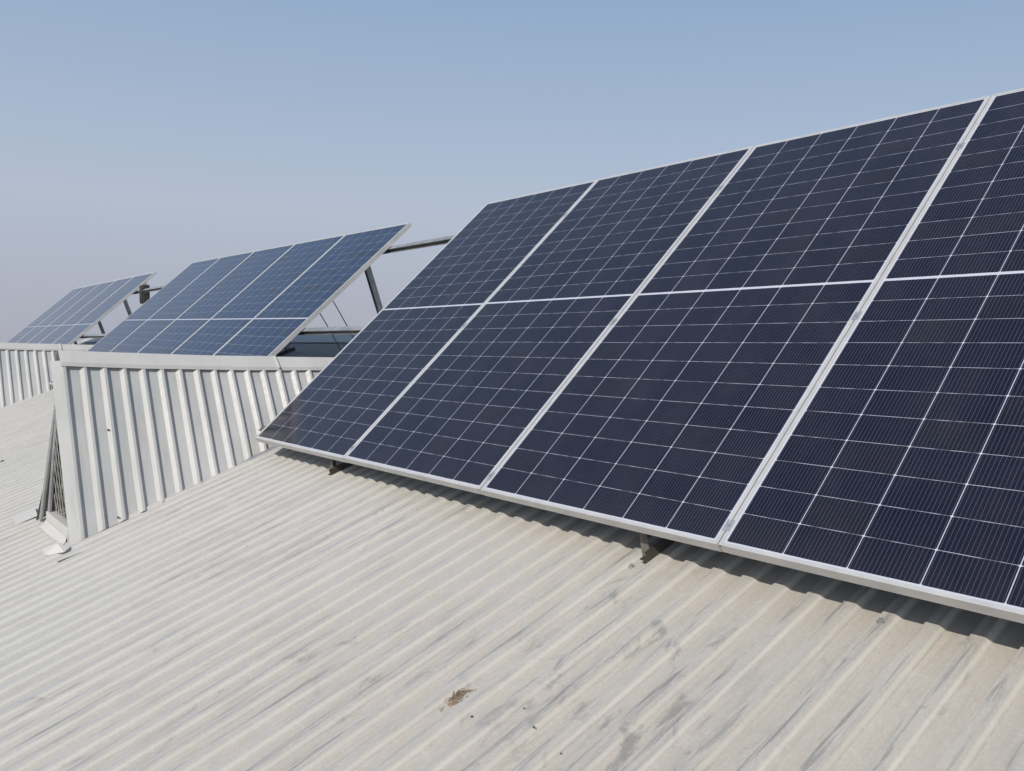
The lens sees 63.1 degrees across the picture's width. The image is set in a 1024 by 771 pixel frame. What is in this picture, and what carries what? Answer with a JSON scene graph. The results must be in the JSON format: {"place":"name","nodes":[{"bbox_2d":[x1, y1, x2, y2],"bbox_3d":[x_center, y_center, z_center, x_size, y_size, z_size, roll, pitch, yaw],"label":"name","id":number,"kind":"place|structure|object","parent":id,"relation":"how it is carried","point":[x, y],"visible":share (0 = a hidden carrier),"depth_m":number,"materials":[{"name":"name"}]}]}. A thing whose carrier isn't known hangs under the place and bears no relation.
{"place":"outdoors","nodes":[
{"label":"outdoors","id":0,"kind":"place"},
{"bbox_2d":[0,0,1023,342],"label":"sky","id":1,"kind":"structure","parent":0,"point":[138,137],"materials":[{"name":"blue"}]},
{"label":"ground","id":2,"kind":"structure","parent":0,"visible":0},
{"bbox_2d":[0,334,1023,770],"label":"factory building","id":3,"kind":"structure","parent":2,"relation":"on","point":[282,610],"depth_m":2.58,"materials":[{"name":"paint"}]},
{"bbox_2d":[0,342,93,407],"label":"roof dormer","id":4,"kind":"object","parent":3,"relation":"on","point":[25,371],"visible":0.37,"depth_m":11.21,"materials":[{"name":"paint"}]},
{"bbox_2d":[12,350,333,560],"bbox_3d":[-1.685,0.302,5.694,2.859,1.103,1.380,-2,4,-39],"label":"roof dormer","id":5,"kind":"object","parent":3,"relation":"on","point":[130,433],"visible":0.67,"depth_m":5.00,"materials":[{"name":"paint"}]},
{"bbox_2d":[438,685,474,711],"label":"twig litter","id":6,"kind":"object","parent":3,"relation":"on","point":[456,695],"visible":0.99,"depth_m":2.31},
{"bbox_2d":[49,142,964,563],"bbox_3d":[-3.792,-0.577,9.342,1.847,1.633,19.161,-2,4,-39],"label":"mounting frame","id":7,"kind":"object","parent":3,"relation":"on","point":[657,548],"visible":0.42,"depth_m":6.18,"materials":[{"name":"metal"}]},
{"bbox_2d":[7,286,85,342],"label":"solar panel","id":8,"kind":"object","parent":7,"relation":"on","point":[44,316],"visible":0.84,"depth_m":16.41,"materials":[{"name":"glass"}]},
{"bbox_2d":[16,283,99,342],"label":"solar panel","id":9,"kind":"object","parent":7,"relation":"on","point":[54,316],"visible":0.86,"depth_m":15.51,"materials":[{"name":"glass"}]},
{"bbox_2d":[27,280,115,343],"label":"solar panel","id":10,"kind":"object","parent":7,"relation":"on","point":[68,314],"visible":0.62,"depth_m":14.61,"materials":[{"name":"glass"}]},
{"bbox_2d":[38,276,133,343],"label":"solar panel","id":11,"kind":"object","parent":7,"relation":"on","point":[82,313],"visible":0.48,"depth_m":13.71,"materials":[{"name":"glass"}]},
{"bbox_2d":[53,272,156,343],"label":"solar panel","id":12,"kind":"object","parent":7,"relation":"on","point":[85,324],"visible":0.6,"depth_m":12.71,"materials":[{"name":"glass"}]},
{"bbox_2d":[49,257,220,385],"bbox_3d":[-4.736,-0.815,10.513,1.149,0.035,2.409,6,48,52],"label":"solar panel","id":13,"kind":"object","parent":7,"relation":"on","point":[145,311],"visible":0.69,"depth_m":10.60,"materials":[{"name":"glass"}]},
{"bbox_2d":[139,283,149,303],"bbox_3d":[-5.475,-1.374,12.419,0.106,0.310,0.180,-2,4,-39],"label":"electrical box","id":14,"kind":"object","parent":7,"relation":"attached to","point":[144,297],"visible":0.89,"depth_m":12.36,"materials":[{"name":"paint"}]},
{"bbox_2d":[139,286,142,301],"bbox_3d":[-5.512,-1.355,12.390,0.010,0.235,0.140,-2,4,-39],"label":"door","id":15,"kind":"structure","parent":14,"relation":"in","point":[141,287],"depth_m":12.36,"materials":[{"name":"paint"}]},
{"bbox_2d":[110,251,253,352],"bbox_3d":[-4.029,-0.746,9.604,1.149,0.035,2.409,6,48,52],"label":"solar panel","id":16,"kind":"object","parent":7,"relation":"on","point":[144,334],"visible":0.5,"depth_m":9.70,"materials":[{"name":"glass"}]},
{"bbox_2d":[138,243,295,353],"bbox_3d":[-3.322,-0.678,8.694,1.149,0.035,2.409,6,48,52],"label":"solar panel","id":17,"kind":"object","parent":7,"relation":"on","point":[172,337],"visible":0.51,"depth_m":8.79,"materials":[{"name":"glass"}]},
{"bbox_2d":[172,234,345,354],"bbox_3d":[-2.615,-0.609,7.785,1.149,0.035,2.409,6,48,52],"label":"solar panel","id":18,"kind":"object","parent":7,"relation":"on","point":[221,328],"visible":0.52,"depth_m":7.88,"materials":[{"name":"glass"}]},
{"bbox_2d":[214,222,411,355],"bbox_3d":[-1.908,-0.541,6.875,1.149,0.036,2.409,6,48,52],"label":"solar panel","id":19,"kind":"object","parent":7,"relation":"on","point":[283,319],"visible":0.59,"depth_m":6.92,"materials":[{"name":"glass"}]},
{"bbox_2d":[320,313,340,350],"bbox_3d":[-1.493,-0.400,6.938,0.358,0.590,0.008,-2,4,-39],"label":"cable","id":20,"kind":"object","parent":19,"relation":"hanging from","point":[332,335],"visible":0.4,"depth_m":6.94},
{"bbox_2d":[333,301,353,337],"bbox_3d":[-1.388,-0.483,7.019,0.388,0.644,0.008,-2,4,-39],"label":"cable","id":21,"kind":"object","parent":19,"relation":"hanging from","point":[341,316],"visible":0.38,"depth_m":6.98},
{"bbox_2d":[255,179,597,462],"bbox_3d":[-0.509,-0.477,5.191,1.149,0.035,2.409,4,47,51],"label":"solar panel","id":22,"kind":"object","parent":7,"relation":"attached to","point":[348,395],"visible":0.88,"depth_m":5.08,"materials":[{"name":"glass"}]},
{"bbox_2d":[344,146,753,494],"bbox_3d":[0.215,-0.431,4.294,1.149,0.035,2.409,4,47,51],"label":"solar panel","id":23,"kind":"object","parent":7,"relation":"attached to","point":[467,407],"visible":0.87,"depth_m":4.16,"materials":[{"name":"glass"}]},
{"bbox_2d":[480,95,990,551],"bbox_3d":[0.941,-0.383,3.397,1.149,0.036,2.409,4,47,51],"label":"solar panel","id":24,"kind":"object","parent":7,"relation":"attached to","point":[671,410],"visible":0.87,"depth_m":3.23,"materials":[{"name":"glass"}]},
{"bbox_2d":[718,88,1023,623],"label":"solar panel","id":25,"kind":"object","parent":7,"relation":"on","point":[895,463],"visible":1,"depth_m":2.40,"materials":[{"name":"glass"}]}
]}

